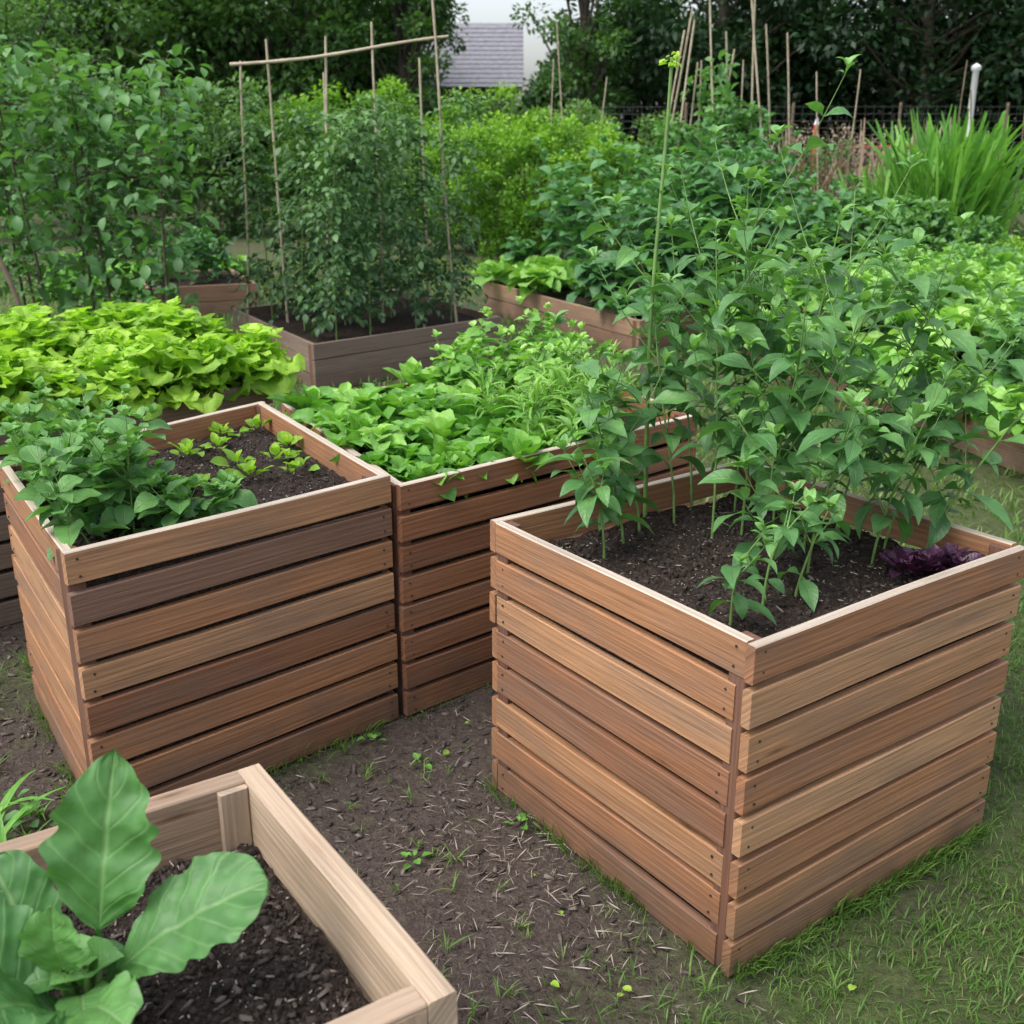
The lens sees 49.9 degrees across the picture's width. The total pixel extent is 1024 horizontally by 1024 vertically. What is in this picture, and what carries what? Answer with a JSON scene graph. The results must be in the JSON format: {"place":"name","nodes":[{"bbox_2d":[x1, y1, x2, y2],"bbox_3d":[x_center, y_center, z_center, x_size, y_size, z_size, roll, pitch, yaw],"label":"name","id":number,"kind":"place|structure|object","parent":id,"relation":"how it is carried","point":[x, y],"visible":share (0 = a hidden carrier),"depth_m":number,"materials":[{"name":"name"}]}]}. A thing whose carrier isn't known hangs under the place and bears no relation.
{"place":"outdoors","nodes":[
{"label":"outdoors","id":0,"kind":"place"},
{"bbox_2d":[370,87,514,122],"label":"walls","id":1,"kind":"structure","parent":0,"point":[483,89],"depth_m":37.41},
{"bbox_2d":[421,23,523,92],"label":"roof","id":2,"kind":"structure","parent":1,"relation":"on","point":[491,54],"depth_m":38.10,"materials":[{"name":"tile"}]},
{"bbox_2d":[0,134,1023,1023],"bbox_3d":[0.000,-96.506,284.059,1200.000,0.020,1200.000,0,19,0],"label":"ground","id":3,"kind":"structure","parent":0,"point":[412,924],"depth_m":2.73,"materials":[{"name":"brown soil"}]},
{"bbox_2d":[0,34,63,305],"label":"climbing bean plant","id":4,"kind":"object","parent":3,"relation":"on","point":[9,65],"visible":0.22,"depth_m":9.20,"materials":[{"name":"green plant"}]},
{"bbox_2d":[0,47,67,313],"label":"climbing bean plant","id":5,"kind":"object","parent":3,"relation":"on","point":[55,281],"visible":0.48,"depth_m":9.00,"materials":[{"name":"green plant"}]},
{"bbox_2d":[0,647,81,842],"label":"weed clump","id":6,"kind":"object","parent":3,"relation":"on","point":[13,818],"visible":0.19,"depth_m":2.88,"materials":[{"name":"green plant"}]},
{"bbox_2d":[0,34,86,318],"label":"climbing bean plant","id":7,"kind":"object","parent":3,"relation":"on","point":[16,223],"visible":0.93,"depth_m":8.20,"materials":[{"name":"green plant"}]},
{"bbox_2d":[0,0,111,193],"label":"young tree","id":8,"kind":"object","parent":3,"relation":"on","point":[15,35],"visible":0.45,"depth_m":20.22,"materials":[{"name":"green plant"}]},
{"bbox_2d":[0,40,142,320],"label":"climbing bean plant","id":9,"kind":"object","parent":3,"relation":"on","point":[87,225],"visible":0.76,"depth_m":8.24,"materials":[{"name":"green plant"}]},
{"bbox_2d":[16,48,143,311],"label":"climbing bean plant","id":10,"kind":"object","parent":3,"relation":"on","point":[80,73],"visible":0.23,"depth_m":9.24,"materials":[{"name":"green plant"}]},
{"bbox_2d":[25,49,154,314],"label":"climbing bean plant","id":11,"kind":"object","parent":3,"relation":"on","point":[99,271],"visible":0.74,"depth_m":8.24,"materials":[{"name":"green plant"}]},
{"bbox_2d":[0,61,207,240],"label":"garden shrub","id":12,"kind":"object","parent":3,"relation":"on","point":[44,102],"visible":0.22,"depth_m":18.10,"materials":[{"name":"green plant"}]},
{"bbox_2d":[29,60,187,304],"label":"climbing bean plant","id":13,"kind":"object","parent":3,"relation":"on","point":[112,97],"visible":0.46,"depth_m":8.47,"materials":[{"name":"green plant"}]},
{"bbox_2d":[0,0,249,192],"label":"deciduous tree","id":14,"kind":"object","parent":3,"relation":"on","point":[122,28],"visible":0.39,"depth_m":26.23,"materials":[{"name":"green plant"}]},
{"bbox_2d":[0,379,272,626],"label":"raised planter","id":15,"kind":"object","parent":3,"relation":"on","point":[10,611],"visible":0.09,"depth_m":4.12,"materials":[{"name":"brown wood"}]},
{"bbox_2d":[0,296,304,426],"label":"lettuce plant","id":16,"kind":"object","parent":15,"relation":"on","point":[187,357],"visible":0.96,"depth_m":4.41,"materials":[{"name":"green plant"}]},
{"bbox_2d":[93,39,226,307],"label":"climbing bean plant","id":17,"kind":"object","parent":3,"relation":"on","point":[99,90],"visible":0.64,"depth_m":8.31,"materials":[{"name":"green plant"}]},
{"bbox_2d":[97,49,230,317],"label":"climbing bean plant","id":18,"kind":"object","parent":3,"relation":"on","point":[159,267],"visible":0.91,"depth_m":7.66,"materials":[{"name":"green plant"}]},
{"bbox_2d":[135,269,258,317],"bbox_3d":[-3.287,-2.261,11.385,1.058,0.325,1.336,-8,21,-23],"label":"raised planter","id":19,"kind":"object","parent":3,"relation":"on","point":[218,295],"visible":0.45,"depth_m":10.90,"materials":[{"name":"brown wood"}]},
{"bbox_2d":[148,225,234,287],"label":"cabbage plant","id":20,"kind":"object","parent":19,"relation":"on","point":[204,248],"visible":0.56,"depth_m":11.19,"materials":[{"name":"green plant"}]},
{"bbox_2d":[0,401,398,796],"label":"raised planter","id":21,"kind":"object","parent":3,"relation":"on","point":[162,659],"visible":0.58,"depth_m":3.05,"materials":[{"name":"brown wood"}]},
{"bbox_2d":[0,374,257,561],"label":"potato plant","id":22,"kind":"object","parent":21,"relation":"on","point":[75,466],"visible":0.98,"depth_m":2.90,"materials":[{"name":"green plant"}]},
{"bbox_2d":[167,414,319,487],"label":"lettuce seedling","id":23,"kind":"object","parent":21,"relation":"in","point":[285,438],"visible":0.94,"depth_m":3.59,"materials":[{"name":"green plant"}]},
{"bbox_2d":[102,71,353,237],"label":"garden shrub","id":24,"kind":"object","parent":3,"relation":"on","point":[235,228],"visible":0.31,"depth_m":18.73,"materials":[{"name":"green plant"}]},
{"bbox_2d":[0,763,457,1023],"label":"raised planter","id":25,"kind":"object","parent":3,"relation":"on","point":[324,937],"visible":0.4,"depth_m":1.63,"materials":[{"name":"brown wood"}]},
{"bbox_2d":[0,749,268,1023],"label":"chard plant","id":26,"kind":"object","parent":25,"relation":"on","point":[100,855],"visible":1,"depth_m":1.49,"materials":[{"name":"green plant"}]},
{"bbox_2d":[114,0,428,198],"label":"deciduous tree","id":27,"kind":"object","parent":3,"relation":"on","point":[267,25],"visible":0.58,"depth_m":27.43,"materials":[{"name":"green plant"}]},
{"bbox_2d":[246,74,449,234],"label":"garden shrub","id":28,"kind":"object","parent":3,"relation":"on","point":[393,88],"visible":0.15,"depth_m":18.83,"materials":[{"name":"green plant"}]},
{"bbox_2d":[232,289,500,387],"bbox_3d":[-1.217,-1.474,9.084,1.749,0.346,2.322,-11,22,-28],"label":"raised planter","id":29,"kind":"object","parent":3,"relation":"on","point":[356,351],"visible":0.66,"depth_m":8.32,"materials":[{"name":"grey wood"}]},
{"bbox_2d":[212,88,305,320],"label":"tomato plant","id":30,"kind":"object","parent":29,"relation":"on","point":[257,217],"visible":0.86,"depth_m":8.80,"materials":[{"name":"green plant"}]},
{"bbox_2d":[266,151,341,314],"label":"tomato plant","id":31,"kind":"object","parent":29,"relation":"on","point":[297,235],"visible":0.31,"depth_m":9.02,"materials":[{"name":"green plant"}]},
{"bbox_2d":[265,104,346,330],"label":"tomato plant","id":32,"kind":"object","parent":29,"relation":"on","point":[294,120],"visible":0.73,"depth_m":8.21,"materials":[{"name":"green plant"}]},
{"bbox_2d":[291,118,375,339],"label":"tomato plant","id":33,"kind":"object","parent":29,"relation":"on","point":[340,201],"visible":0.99,"depth_m":7.82,"materials":[{"name":"green plant"}]},
{"bbox_2d":[229,0,457,322],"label":"cane trellis","id":34,"kind":"object","parent":29,"relation":"on","point":[267,61],"visible":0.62,"depth_m":8.45,"materials":[{"name":"brown wood"}]},
{"bbox_2d":[303,114,388,326],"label":"tomato plant","id":35,"kind":"object","parent":29,"relation":"on","point":[333,121],"visible":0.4,"depth_m":8.46,"materials":[{"name":"green plant"}]},
{"bbox_2d":[311,105,383,301],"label":"tomato plant","id":36,"kind":"object","parent":29,"relation":"on","point":[335,112],"visible":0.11,"depth_m":9.19,"materials":[{"name":"green plant"}]},
{"bbox_2d":[326,95,407,334],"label":"tomato plant","id":37,"kind":"object","parent":29,"relation":"on","point":[366,116],"visible":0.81,"depth_m":8.00,"materials":[{"name":"green plant"}]},
{"bbox_2d":[344,92,423,317],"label":"tomato plant","id":38,"kind":"object","parent":29,"relation":"on","point":[375,194],"visible":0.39,"depth_m":8.75,"materials":[{"name":"green plant"}]},
{"bbox_2d":[372,110,453,327],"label":"tomato plant","id":39,"kind":"object","parent":29,"relation":"on","point":[419,183],"visible":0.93,"depth_m":8.32,"materials":[{"name":"green plant"}]},
{"bbox_2d":[372,93,459,311],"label":"tomato plant","id":40,"kind":"object","parent":29,"relation":"on","point":[408,208],"visible":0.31,"depth_m":9.08,"materials":[{"name":"green plant"}]},
{"bbox_2d":[414,90,491,321],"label":"tomato plant","id":41,"kind":"object","parent":29,"relation":"on","point":[451,168],"visible":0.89,"depth_m":8.59,"materials":[{"name":"green plant"}]},
{"bbox_2d":[287,0,459,104],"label":"deciduous tree","id":42,"kind":"object","parent":3,"relation":"on","point":[425,78],"visible":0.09,"depth_m":33.87,"materials":[{"name":"green plant"}]},
{"bbox_2d":[329,0,470,168],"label":"deciduous tree","id":43,"kind":"object","parent":3,"relation":"on","point":[405,71],"visible":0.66,"depth_m":27.39,"materials":[{"name":"green plant"}]},
{"bbox_2d":[390,105,543,252],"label":"yellow green bush","id":44,"kind":"object","parent":3,"relation":"on","point":[430,155],"visible":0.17,"depth_m":16.26,"materials":[{"name":"green plant"}]},
{"bbox_2d":[393,80,559,223],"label":"garden shrub","id":45,"kind":"object","parent":3,"relation":"on","point":[500,91],"visible":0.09,"depth_m":20.50,"materials":[{"name":"green plant"}]},
{"bbox_2d":[281,364,696,715],"bbox_3d":[-0.098,-0.026,4.255,1.601,0.770,1.162,-16,24,-38],"label":"raised planter","id":46,"kind":"object","parent":3,"relation":"on","point":[440,569],"visible":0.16,"depth_m":3.48,"materials":[{"name":"brown wood"}]},
{"bbox_2d":[267,357,623,501],"bbox_3d":[-0.266,-0.344,4.015,1.095,0.228,1.420,-10,21,-26],"label":"spinach plant","id":47,"kind":"object","parent":46,"relation":"on","point":[394,421],"visible":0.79,"depth_m":3.78,"materials":[{"name":"green plant"}]},
{"bbox_2d":[421,296,639,467],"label":"herb plant","id":48,"kind":"object","parent":46,"relation":"on","point":[548,376],"visible":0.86,"depth_m":4.19,"materials":[{"name":"green plant"}]},
{"bbox_2d":[0,622,982,1023],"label":"mulch","id":49,"kind":"object","parent":3,"relation":"on","point":[434,868],"visible":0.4,"depth_m":2.79,"materials":[{"name":"wood"}]},
{"bbox_2d":[0,0,1023,195],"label":"distant hedge","id":50,"kind":"object","parent":3,"relation":"on","point":[868,113],"visible":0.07,"depth_m":30.96,"materials":[{"name":"green plant"}]},
{"bbox_2d":[0,257,1023,546],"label":"grass","id":51,"kind":"structure","parent":3,"relation":"on","point":[1016,521],"depth_m":7.21,"materials":[{"name":"green plant"}]},
{"bbox_2d":[3,541,1023,1023],"bbox_3d":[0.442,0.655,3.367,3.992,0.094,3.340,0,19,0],"label":"grass","id":52,"kind":"structure","parent":3,"relation":"on","point":[913,871],"depth_m":2.55,"materials":[{"name":"green plant"}]},
{"bbox_2d":[430,110,622,259],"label":"yellow green bush","id":53,"kind":"object","parent":3,"relation":"on","point":[518,142],"visible":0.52,"depth_m":15.04,"materials":[{"name":"green plant"}]},
{"bbox_2d":[286,710,858,1023],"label":"path weed","id":54,"kind":"object","parent":3,"relation":"on","point":[555,983],"visible":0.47,"depth_m":2.53,"materials":[{"name":"green plant"}]},
{"bbox_2d":[509,0,642,181],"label":"deciduous tree","id":55,"kind":"object","parent":3,"relation":"on","point":[585,53],"visible":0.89,"depth_m":26.59,"materials":[{"name":"green plant"}]},
{"bbox_2d":[514,118,654,258],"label":"yellow green bush","id":56,"kind":"object","parent":3,"relation":"on","point":[608,152],"visible":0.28,"depth_m":14.79,"materials":[{"name":"green plant"}]},
{"bbox_2d":[491,98,707,229],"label":"garden shrub","id":57,"kind":"object","parent":3,"relation":"on","point":[597,115],"visible":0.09,"depth_m":20.31,"materials":[{"name":"green plant"}]},
{"bbox_2d":[484,254,823,354],"bbox_3d":[1.830,-2.321,11.593,2.702,0.307,5.180,17,25,40],"label":"raised planter","id":58,"kind":"object","parent":3,"relation":"on","point":[598,325],"visible":0.15,"depth_m":9.87,"materials":[{"name":"brown wood"}]},
{"bbox_2d":[467,255,805,321],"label":"chard plant","id":59,"kind":"object","parent":58,"relation":"on","point":[554,273],"visible":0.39,"depth_m":10.37,"materials":[{"name":"green plant"}]},
{"bbox_2d":[499,112,861,308],"bbox_3d":[1.809,-3.238,11.511,4.665,1.771,3.017,-16,25,-38],"label":"bean plant","id":60,"kind":"object","parent":58,"relation":"on","point":[700,186],"visible":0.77,"depth_m":11.02,"materials":[{"name":"green plant"}]},
{"bbox_2d":[648,50,776,249],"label":"runner bean plant","id":61,"kind":"object","parent":3,"relation":"on","point":[741,118],"visible":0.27,"depth_m":14.19,"materials":[{"name":"green plant"}]},
{"bbox_2d":[658,0,790,254],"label":"cane teepee","id":62,"kind":"object","parent":3,"relation":"on","point":[732,60],"visible":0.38,"depth_m":14.12,"materials":[{"name":"brown wood"}]},
{"bbox_2d":[556,0,903,155],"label":"deciduous tree","id":63,"kind":"object","parent":3,"relation":"on","point":[652,81],"visible":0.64,"depth_m":27.49,"materials":[{"name":"green plant"}]},
{"bbox_2d":[490,461,1023,976],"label":"raised planter","id":64,"kind":"object","parent":3,"relation":"on","point":[686,765],"visible":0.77,"depth_m":2.56,"materials":[{"name":"brown wood"}]},
{"bbox_2d":[534,415,652,558],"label":"pepper plant","id":65,"kind":"object","parent":64,"relation":"in","point":[584,504],"visible":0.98,"depth_m":2.74,"materials":[{"name":"green plant"}]},
{"bbox_2d":[568,378,659,543],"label":"pepper plant","id":66,"kind":"object","parent":64,"relation":"on","point":[611,429],"visible":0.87,"depth_m":2.80,"materials":[{"name":"green plant"}]},
{"bbox_2d":[543,310,699,530],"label":"pepper plant","id":67,"kind":"object","parent":64,"relation":"on","point":[667,396],"visible":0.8,"depth_m":2.90,"materials":[{"name":"green plant"}]},
{"bbox_2d":[627,51,685,516],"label":"flowering stem","id":68,"kind":"object","parent":64,"relation":"on","point":[661,184],"visible":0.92,"depth_m":2.89,"materials":[{"name":"green plant"}]},
{"bbox_2d":[578,246,763,523],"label":"pepper plant","id":69,"kind":"object","parent":64,"relation":"on","point":[639,357],"visible":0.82,"depth_m":2.96,"materials":[{"name":"green plant"}]},
{"bbox_2d":[578,166,771,507],"bbox_3d":[0.440,-0.458,3.063,0.549,0.960,0.416,2,19,5],"label":"pepper plant","id":70,"kind":"object","parent":64,"relation":"on","point":[623,255],"visible":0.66,"depth_m":3.07,"materials":[{"name":"green plant"}]},
{"bbox_2d":[653,145,796,537],"bbox_3d":[0.538,-0.409,2.840,0.373,1.016,0.468,0,19,0],"label":"pepper plant","id":71,"kind":"object","parent":64,"relation":"on","point":[749,331],"visible":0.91,"depth_m":2.80,"materials":[{"name":"green plant"}]},
{"bbox_2d":[697,516,779,624],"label":"pepper plant","id":72,"kind":"object","parent":64,"relation":"in","point":[741,603],"visible":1,"depth_m":2.35,"materials":[{"name":"green plant"}]},
{"bbox_2d":[652,54,862,511],"bbox_3d":[0.614,-0.585,3.019,0.396,1.229,0.516,-16,25,-39],"label":"pepper plant","id":73,"kind":"object","parent":64,"relation":"on","point":[735,233],"visible":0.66,"depth_m":2.93,"materials":[{"name":"green plant"}]},
{"bbox_2d":[711,209,811,534],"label":"pepper plant","id":74,"kind":"object","parent":64,"relation":"on","point":[775,338],"visible":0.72,"depth_m":2.82,"materials":[{"name":"green plant"}]},
{"bbox_2d":[696,392,834,574],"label":"pepper plant","id":75,"kind":"object","parent":64,"relation":"on","point":[759,498],"visible":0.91,"depth_m":2.59,"materials":[{"name":"green plant"}]},
{"bbox_2d":[713,247,849,521],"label":"pepper plant","id":76,"kind":"object","parent":64,"relation":"on","point":[776,395],"visible":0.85,"depth_m":2.63,"materials":[{"name":"green plant"}]},
{"bbox_2d":[743,480,823,604],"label":"pepper plant","id":77,"kind":"object","parent":64,"relation":"in","point":[789,531],"visible":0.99,"depth_m":2.48,"materials":[{"name":"green plant"}]},
{"bbox_2d":[777,494,850,611],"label":"pepper plant","id":78,"kind":"object","parent":64,"relation":"in","point":[808,590],"visible":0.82,"depth_m":2.53,"materials":[{"name":"green plant"}]},
{"bbox_2d":[701,124,927,521],"bbox_3d":[0.792,-0.477,2.956,0.542,1.067,0.362,8,21,21],"label":"pepper plant","id":79,"kind":"object","parent":64,"relation":"on","point":[836,288],"visible":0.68,"depth_m":2.87,"materials":[{"name":"green plant"}]},
{"bbox_2d":[738,174,895,507],"bbox_3d":[0.877,-0.471,3.144,0.517,0.933,0.381,-11,22,-28],"label":"pepper plant","id":80,"kind":"object","parent":64,"relation":"in","point":[855,283],"visible":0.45,"depth_m":3.08,"materials":[{"name":"green plant"}]},
{"bbox_2d":[750,227,931,547],"bbox_3d":[0.798,-0.276,2.739,0.396,0.830,0.322,9,21,25],"label":"pepper plant","id":81,"kind":"object","parent":64,"relation":"on","point":[860,315],"visible":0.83,"depth_m":2.68,"materials":[{"name":"green plant"}]},
{"bbox_2d":[794,388,897,572],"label":"pepper plant","id":82,"kind":"object","parent":64,"relation":"on","point":[853,465],"visible":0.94,"depth_m":2.54,"materials":[{"name":"green plant"}]},
{"bbox_2d":[829,363,968,564],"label":"pepper plant","id":83,"kind":"object","parent":64,"relation":"on","point":[937,393],"visible":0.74,"depth_m":2.66,"materials":[{"name":"green plant"}]},
{"bbox_2d":[835,206,977,529],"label":"pepper plant","id":84,"kind":"object","parent":64,"relation":"on","point":[921,283],"visible":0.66,"depth_m":2.76,"materials":[{"name":"green plant"}]},
{"bbox_2d":[823,278,1014,531],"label":"pepper plant","id":85,"kind":"object","parent":64,"relation":"on","point":[920,379],"visible":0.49,"depth_m":2.91,"materials":[{"name":"green plant"}]},
{"bbox_2d":[878,542,984,577],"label":"purple basil plant","id":86,"kind":"object","parent":64,"relation":"on","point":[934,559],"visible":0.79,"depth_m":2.67,"materials":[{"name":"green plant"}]},
{"bbox_2d":[869,274,1023,549],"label":"pepper plant","id":87,"kind":"object","parent":64,"relation":"on","point":[963,339],"visible":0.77,"depth_m":2.73,"materials":[{"name":"green plant"}]},
{"bbox_2d":[909,382,1023,548],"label":"pepper plant","id":88,"kind":"object","parent":64,"relation":"on","point":[940,527],"visible":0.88,"depth_m":2.74,"materials":[{"name":"green plant"}]},
{"bbox_2d":[577,102,1018,190],"bbox_3d":[8.700,-8.044,24.987,14.470,2.350,0.083,0,19,0],"label":"wire fence","id":89,"kind":"object","parent":3,"relation":"on","point":[900,106],"visible":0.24,"depth_m":24.69,"materials":[{"name":"black metal"}]},
{"bbox_2d":[647,0,956,119],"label":"deciduous tree","id":90,"kind":"object","parent":3,"relation":"on","point":[871,9],"visible":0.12,"depth_m":30.04,"materials":[{"name":"green plant"}]},
{"bbox_2d":[686,117,977,246],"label":"dry stalks","id":91,"kind":"object","parent":3,"relation":"on","point":[823,181],"visible":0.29,"depth_m":16.68,"materials":[{"name":"brown plant"}]},
{"bbox_2d":[729,0,1023,151],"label":"deciduous tree","id":92,"kind":"object","parent":3,"relation":"on","point":[921,92],"visible":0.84,"depth_m":27.28,"materials":[{"name":"green plant"}]},
{"bbox_2d":[737,310,1023,474],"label":"raised planter","id":93,"kind":"object","parent":3,"relation":"on","point":[1010,453],"depth_m":6.24,"materials":[{"name":"brown wood"}]},
{"bbox_2d":[703,252,1023,440],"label":"lettuce plant","id":94,"kind":"object","parent":93,"relation":"on","point":[888,356],"visible":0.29,"depth_m":7.02,"materials":[{"name":"green plant"}]},
{"bbox_2d":[729,230,1023,388],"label":"kale plant","id":95,"kind":"object","parent":93,"relation":"on","point":[1008,374],"visible":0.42,"depth_m":7.56,"materials":[{"name":"green plant"}]},
{"bbox_2d":[790,187,1007,263],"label":"green bush","id":96,"kind":"object","parent":3,"relation":"on","point":[913,212],"visible":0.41,"depth_m":13.11,"materials":[{"name":"green plant"}]},
{"bbox_2d":[947,0,1023,131],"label":"deciduous tree","id":97,"kind":"object","parent":3,"relation":"on","point":[1009,3],"visible":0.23,"depth_m":29.29,"materials":[{"name":"green plant"}]},
{"bbox_2d":[47,0,1015,132],"label":"sky","id":98,"kind":"structure","parent":0,"point":[479,11],"materials":[{"name":"white"}]},
{"bbox_2d":[834,163,915,237],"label":"ornamental grass","id":99,"kind":"object","parent":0,"point":[880,189],"depth_m":14.31,"materials":[{"name":"green plant"}]},
{"bbox_2d":[865,105,1023,246],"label":"ornamental grass","id":100,"kind":"object","parent":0,"point":[950,174],"depth_m":13.61,"materials":[{"name":"green plant"}]},
{"bbox_2d":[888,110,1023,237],"bbox_3d":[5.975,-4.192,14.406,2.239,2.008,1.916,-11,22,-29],"label":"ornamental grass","id":101,"kind":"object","parent":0,"point":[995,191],"depth_m":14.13,"materials":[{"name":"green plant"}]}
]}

